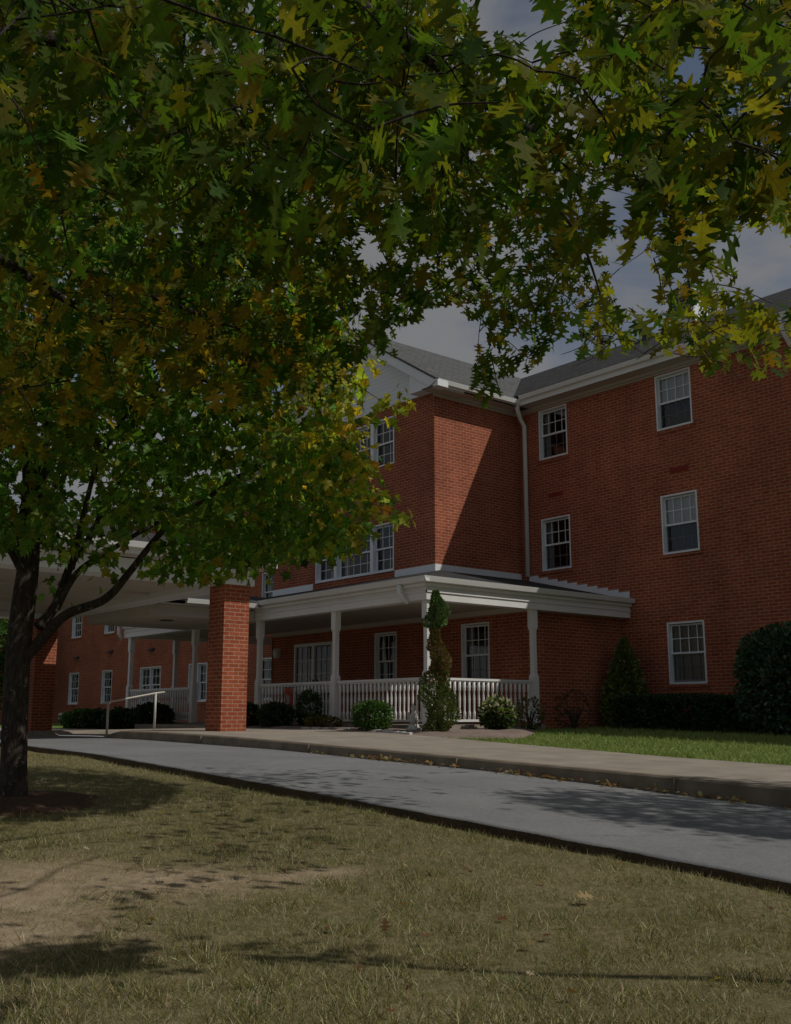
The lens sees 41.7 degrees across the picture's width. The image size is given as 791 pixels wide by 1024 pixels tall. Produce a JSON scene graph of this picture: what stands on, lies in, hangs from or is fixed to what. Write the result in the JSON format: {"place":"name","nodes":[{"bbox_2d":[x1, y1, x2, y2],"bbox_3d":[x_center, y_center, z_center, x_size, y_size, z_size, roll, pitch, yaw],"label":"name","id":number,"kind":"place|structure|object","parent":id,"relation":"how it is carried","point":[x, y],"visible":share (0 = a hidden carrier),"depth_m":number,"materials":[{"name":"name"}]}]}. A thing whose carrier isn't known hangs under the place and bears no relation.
{"place":"outdoors","nodes":[
{"label":"outdoors","id":0,"kind":"place"},
{"bbox_2d":[135,724,204,728],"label":"entrance walk","id":1,"kind":"structure","parent":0,"point":[150,726],"depth_m":24.28,"materials":[{"name":"concrete"}]},
{"bbox_2d":[0,747,790,1023],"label":"lawn","id":2,"kind":"structure","parent":0,"point":[24,894],"depth_m":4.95,"materials":[{"name":"green plant"}]},
{"bbox_2d":[0,790,101,817],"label":"mulch ring","id":3,"kind":"object","parent":2,"relation":"on","point":[37,801],"visible":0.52,"depth_m":8.14,"materials":[{"name":"brown soil"}]},
{"bbox_2d":[0,143,416,795],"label":"maple tree","id":4,"kind":"object","parent":2,"relation":"on","point":[284,451],"visible":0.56,"depth_m":8.25,"materials":[{"name":"green plant"}]},
{"bbox_2d":[379,919,390,930],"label":"fallen leaf","id":5,"kind":"object","parent":2,"relation":"on","point":[384,922],"visible":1,"depth_m":4.46,"materials":[{"name":"brown plant"}]},
{"bbox_2d":[0,0,790,467],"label":"oak tree","id":6,"kind":"object","parent":2,"relation":"on","point":[362,68],"visible":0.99,"depth_m":3.75,"materials":[{"name":"green plant"}]},
{"bbox_2d":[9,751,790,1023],"bbox_3d":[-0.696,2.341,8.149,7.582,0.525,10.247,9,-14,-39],"label":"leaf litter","id":7,"kind":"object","parent":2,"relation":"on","point":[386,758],"visible":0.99,"depth_m":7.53,"materials":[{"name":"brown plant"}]},
{"bbox_2d":[420,932,430,937],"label":"fallen leaf","id":8,"kind":"object","parent":2,"relation":"on","point":[426,935],"visible":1,"depth_m":4.40,"materials":[{"name":"brown plant"}]},
{"bbox_2d":[577,890,592,899],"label":"fallen leaf","id":9,"kind":"object","parent":2,"relation":"on","point":[585,895],"visible":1,"depth_m":5.20,"materials":[{"name":"beige plant"}]},
{"bbox_2d":[0,735,790,882],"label":"road","id":10,"kind":"structure","parent":0,"point":[751,839],"depth_m":8.96,"materials":[{"name":"grey asphalt"}]},
{"bbox_2d":[0,731,790,807],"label":"curb","id":11,"kind":"structure","parent":10,"relation":"on","point":[770,795],"depth_m":11.44,"materials":[{"name":"concrete"}]},
{"bbox_2d":[0,743,790,895],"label":"road edge","id":12,"kind":"object","parent":10,"relation":"on","point":[581,848],"visible":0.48,"depth_m":7.59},
{"bbox_2d":[0,728,790,786],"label":"sidewalk","id":13,"kind":"structure","parent":0,"point":[771,774],"depth_m":13.32,"materials":[{"name":"concrete"}]},
{"bbox_2d":[102,691,164,733],"bbox_3d":[-5.333,4.104,21.150,1.357,0.924,0.052,9,-14,-39],"label":"handrail","id":14,"kind":"object","parent":13,"relation":"on","point":[154,716],"visible":0.84,"depth_m":21.24,"materials":[{"name":"white metal"}]},
{"bbox_2d":[0,722,790,765],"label":"side lawn","id":15,"kind":"structure","parent":0,"point":[56,726],"depth_m":15.68,"materials":[{"name":"green plant"}]},
{"bbox_2d":[0,618,8,709],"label":"background tree","id":16,"kind":"object","parent":15,"relation":"on","point":[3,627],"visible":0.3,"depth_m":47.05,"materials":[{"name":"green plant"}]},
{"bbox_2d":[58,707,92,728],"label":"shrub","id":17,"kind":"object","parent":15,"relation":"on","point":[69,720],"visible":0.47,"depth_m":30.53,"materials":[{"name":"green plant"}]},
{"bbox_2d":[78,707,115,728],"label":"shrub","id":18,"kind":"object","parent":15,"relation":"on","point":[89,719],"visible":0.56,"depth_m":28.93,"materials":[{"name":"green plant"}]},
{"bbox_2d":[101,705,144,728],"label":"shrub","id":19,"kind":"object","parent":15,"relation":"on","point":[120,714],"visible":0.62,"depth_m":27.56,"materials":[{"name":"green plant"}]},
{"bbox_2d":[128,701,175,725],"bbox_3d":[-6.233,5.273,26.641,1.266,0.875,1.232,9,-14,-39],"label":"shrub","id":20,"kind":"object","parent":15,"relation":"on","point":[140,712],"visible":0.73,"depth_m":26.38,"materials":[{"name":"green plant"}]},
{"bbox_2d":[301,727,411,734],"bbox_3d":[-0.663,4.108,19.396,0.420,0.159,3.622,8,-14,-35],"label":"bed edging","id":21,"kind":"object","parent":15,"relation":"on","point":[396,732],"visible":0.35,"depth_m":18.74,"materials":[{"name":"concrete"}]},
{"bbox_2d":[246,725,537,738],"bbox_3d":[0.298,4.394,20.915,4.298,0.171,8.250,9,-14,-39],"label":"mulch bed","id":22,"kind":"object","parent":15,"relation":"on","point":[511,733],"visible":0.62,"depth_m":18.36,"materials":[{"name":"brown soil"}]},
{"bbox_2d":[246,701,260,726],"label":"shade shrub","id":23,"kind":"object","parent":22,"relation":"on","point":[251,720],"visible":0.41,"depth_m":22.70,"materials":[{"name":"green plant"}]},
{"bbox_2d":[255,701,297,726],"bbox_3d":[-2.563,4.356,22.190,0.949,0.649,0.925,9,-14,-39],"label":"shade shrub","id":24,"kind":"object","parent":22,"relation":"on","point":[271,713],"visible":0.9,"depth_m":21.98,"materials":[{"name":"green plant"}]},
{"bbox_2d":[283,687,294,708],"bbox_3d":[-2.358,4.280,22.782,0.057,0.867,0.447,9,-14,-39],"label":"garden flag","id":25,"kind":"object","parent":22,"relation":"on","point":[288,693],"visible":0.73,"depth_m":22.83,"materials":[{"name":"fabric"}]},
{"bbox_2d":[296,687,322,725],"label":"climbing shrub","id":26,"kind":"object","parent":22,"relation":"on","point":[304,698],"visible":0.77,"depth_m":22.10,"materials":[{"name":"green plant"}]},
{"bbox_2d":[303,714,343,726],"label":"yellowing plant","id":27,"kind":"object","parent":22,"relation":"on","point":[309,721],"visible":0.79,"depth_m":20.99,"materials":[{"name":"green plant"}]},
{"bbox_2d":[349,699,394,730],"bbox_3d":[-0.440,3.825,19.483,0.810,0.637,0.803,9,-14,-39],"label":"boxwood shrub","id":28,"kind":"object","parent":22,"relation":"on","point":[375,721],"visible":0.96,"depth_m":19.31,"materials":[{"name":"green plant"}]},
{"bbox_2d":[406,705,420,730],"bbox_3d":[0.332,3.747,18.920,0.273,0.465,0.280,9,-14,-39],"label":"garden statue","id":29,"kind":"object","parent":22,"relation":"on","point":[413,722],"visible":0.99,"depth_m":18.85,"materials":[{"name":"stone"}]},
{"bbox_2d":[417,589,461,731],"bbox_3d":[0.774,2.688,18.701,0.807,2.609,0.817,-2,-11,8],"label":"topiary evergreen","id":30,"kind":"object","parent":22,"relation":"on","point":[434,704],"visible":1,"depth_m":18.59,"materials":[{"name":"green plant"}]},
{"bbox_2d":[477,694,518,729],"bbox_3d":[1.939,3.831,19.788,0.883,0.754,0.759,9,-14,-39],"label":"flowering shrub","id":31,"kind":"object","parent":22,"relation":"on","point":[489,707],"visible":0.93,"depth_m":19.61,"materials":[{"name":"green plant"}]},
{"bbox_2d":[515,695,545,729],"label":"shrub","id":32,"kind":"object","parent":22,"relation":"on","point":[530,725],"visible":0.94,"depth_m":20.36,"materials":[{"name":"green plant"}]},
{"bbox_2d":[0,281,790,731],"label":"brick building","id":33,"kind":"structure","parent":15,"relation":"on","point":[574,521],"depth_m":24.32,"materials":[{"name":"red brick"}]},
{"bbox_2d":[67,672,78,705],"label":"window","id":34,"kind":"structure","parent":33,"relation":"in","point":[73,677],"depth_m":47.64,"materials":[{"name":"white plastic"}]},
{"bbox_2d":[71,617,81,639],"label":"window","id":35,"kind":"structure","parent":33,"relation":"in","point":[77,622],"depth_m":48.16,"materials":[{"name":"white glass"}]},
{"bbox_2d":[100,670,111,705],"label":"window","id":36,"kind":"structure","parent":33,"relation":"in","point":[106,687],"depth_m":44.96,"materials":[{"name":"white glass"}]},
{"bbox_2d":[103,625,114,635],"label":"window","id":37,"kind":"structure","parent":33,"relation":"in","point":[109,630],"depth_m":45.38,"materials":[{"name":"white plastic"}]},
{"bbox_2d":[0,518,286,730],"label":"entrance canopy","id":38,"kind":"object","parent":33,"relation":"attached to","point":[224,614],"visible":0.47,"depth_m":19.88,"materials":[{"name":"white paint"}]},
{"bbox_2d":[139,666,160,701],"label":"window","id":39,"kind":"structure","parent":33,"relation":"in","point":[150,677],"depth_m":42.19,"materials":[{"name":"white glass"}]},
{"bbox_2d":[188,663,206,703],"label":"window","id":40,"kind":"structure","parent":33,"relation":"in","point":[201,667],"depth_m":38.69,"materials":[{"name":"white glass"}]},
{"bbox_2d":[262,658,271,702],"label":"window","id":41,"kind":"structure","parent":33,"relation":"in","point":[267,662],"depth_m":35.54,"materials":[{"name":"white plastic"}]},
{"bbox_2d":[262,573,273,597],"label":"window","id":42,"kind":"structure","parent":33,"relation":"in","point":[267,589],"depth_m":35.97,"materials":[{"name":"white plastic"}]},
{"bbox_2d":[293,641,331,718],"bbox_3d":[-2.046,4.582,28.073,0.570,2.050,1.780,9,-14,-39],"label":"patio door","id":43,"kind":"structure","parent":33,"relation":"in","point":[320,654],"depth_m":28.37,"materials":[{"name":"glass"}]},
{"bbox_2d":[315,558,334,583],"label":"window","id":44,"kind":"structure","parent":33,"relation":"in","point":[323,573],"depth_m":28.46,"materials":[{"name":"white plastic"}]},
{"bbox_2d":[336,534,370,579],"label":"window","id":45,"kind":"structure","parent":33,"relation":"in","point":[360,566],"depth_m":27.67,"materials":[{"name":"white glass"}]},
{"bbox_2d":[339,424,370,478],"bbox_3d":[-0.903,-1.569,27.862,0.580,1.260,1.500,9,-14,-39],"label":"window","id":46,"kind":"structure","parent":33,"relation":"in","point":[367,440],"depth_m":28.06,"materials":[{"name":"white plastic"}]},
{"bbox_2d":[372,522,393,573],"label":"window","id":47,"kind":"structure","parent":33,"relation":"in","point":[383,549],"depth_m":26.66,"materials":[{"name":"white plastic"}]},
{"bbox_2d":[373,416,393,467],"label":"window","id":48,"kind":"structure","parent":33,"relation":"in","point":[384,436],"depth_m":27.22,"materials":[{"name":"white glass"}]},
{"bbox_2d":[372,631,397,692],"bbox_3d":[-0.045,3.748,25.810,0.580,1.485,0.960,9,-14,-39],"label":"window","id":49,"kind":"structure","parent":33,"relation":"in","point":[385,644],"depth_m":26.02,"materials":[{"name":"white plastic"}]},
{"bbox_2d":[461,622,490,690],"bbox_3d":[1.989,3.266,23.400,0.580,1.505,1.000,9,-14,-39],"label":"window","id":50,"kind":"structure","parent":33,"relation":"in","point":[475,647],"depth_m":23.65,"materials":[{"name":"white plastic"}]},
{"bbox_2d":[537,403,568,463],"bbox_3d":[4.177,-1.941,26.425,0.580,1.383,1.040,9,-14,-39],"label":"window","id":51,"kind":"structure","parent":33,"relation":"in","point":[552,422],"depth_m":26.67,"materials":[{"name":"white plastic"}]},
{"bbox_2d":[540,514,572,574],"bbox_3d":[4.177,0.842,25.879,0.580,1.395,1.040,9,-14,-39],"label":"window","id":52,"kind":"structure","parent":33,"relation":"in","point":[555,531],"depth_m":26.12,"materials":[{"name":"white glass"}]},
{"bbox_2d":[654,367,694,434],"bbox_3d":[6.488,-2.478,23.684,0.580,1.383,1.050,9,-14,-39],"label":"window","id":53,"kind":"structure","parent":33,"relation":"in","point":[672,389],"depth_m":23.82,"materials":[{"name":"white plastic"}]},
{"bbox_2d":[660,490,701,558],"bbox_3d":[6.488,0.305,23.138,0.580,1.415,1.050,9,-14,-39],"label":"window","id":54,"kind":"structure","parent":33,"relation":"in","point":[679,511],"depth_m":23.27,"materials":[{"name":"white plastic"}]},
{"bbox_2d":[667,620,709,687],"bbox_3d":[6.488,3.101,22.590,0.580,1.413,1.050,9,-14,-39],"label":"window","id":55,"kind":"structure","parent":33,"relation":"in","point":[686,639],"depth_m":22.58,"materials":[{"name":"white glass"}]},
{"bbox_2d":[552,688,595,729],"bbox_3d":[3.711,4.140,21.645,1.059,0.922,0.776,9,-14,-39],"label":"bare shrub","id":56,"kind":"object","parent":15,"relation":"on","point":[573,718],"visible":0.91,"depth_m":21.55,"materials":[{"name":"brown plant"}]},
{"bbox_2d":[598,636,650,728],"bbox_3d":[5.019,3.740,22.680,1.205,2.085,1.231,9,-14,-39],"label":"arborvitae","id":57,"kind":"object","parent":15,"relation":"on","point":[625,675],"visible":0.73,"depth_m":22.45,"materials":[{"name":"green plant"}]},
{"bbox_2d":[616,692,683,730],"bbox_3d":[5.374,4.231,21.888,1.033,0.850,1.163,9,-14,-39],"label":"hedge shrub","id":58,"kind":"object","parent":15,"relation":"on","point":[633,702],"visible":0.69,"depth_m":21.66,"materials":[{"name":"green plant"}]},
{"bbox_2d":[647,692,724,731],"bbox_3d":[5.946,4.106,21.202,1.030,0.866,1.376,9,-14,-39],"label":"hedge shrub","id":59,"kind":"object","parent":15,"relation":"on","point":[683,717],"visible":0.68,"depth_m":20.99,"materials":[{"name":"green plant"}]},
{"bbox_2d":[688,693,761,733],"bbox_3d":[6.582,3.984,20.442,1.029,0.849,1.328,9,-14,-39],"label":"hedge shrub","id":60,"kind":"object","parent":15,"relation":"on","point":[723,703],"visible":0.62,"depth_m":20.27,"materials":[{"name":"green plant"}]},
{"bbox_2d":[731,619,790,735],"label":"round holly shrub","id":61,"kind":"object","parent":15,"relation":"on","point":[768,650],"visible":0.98,"depth_m":19.16,"materials":[{"name":"green plant"}]},
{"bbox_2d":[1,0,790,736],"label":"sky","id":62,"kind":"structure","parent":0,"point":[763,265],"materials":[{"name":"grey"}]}
]}

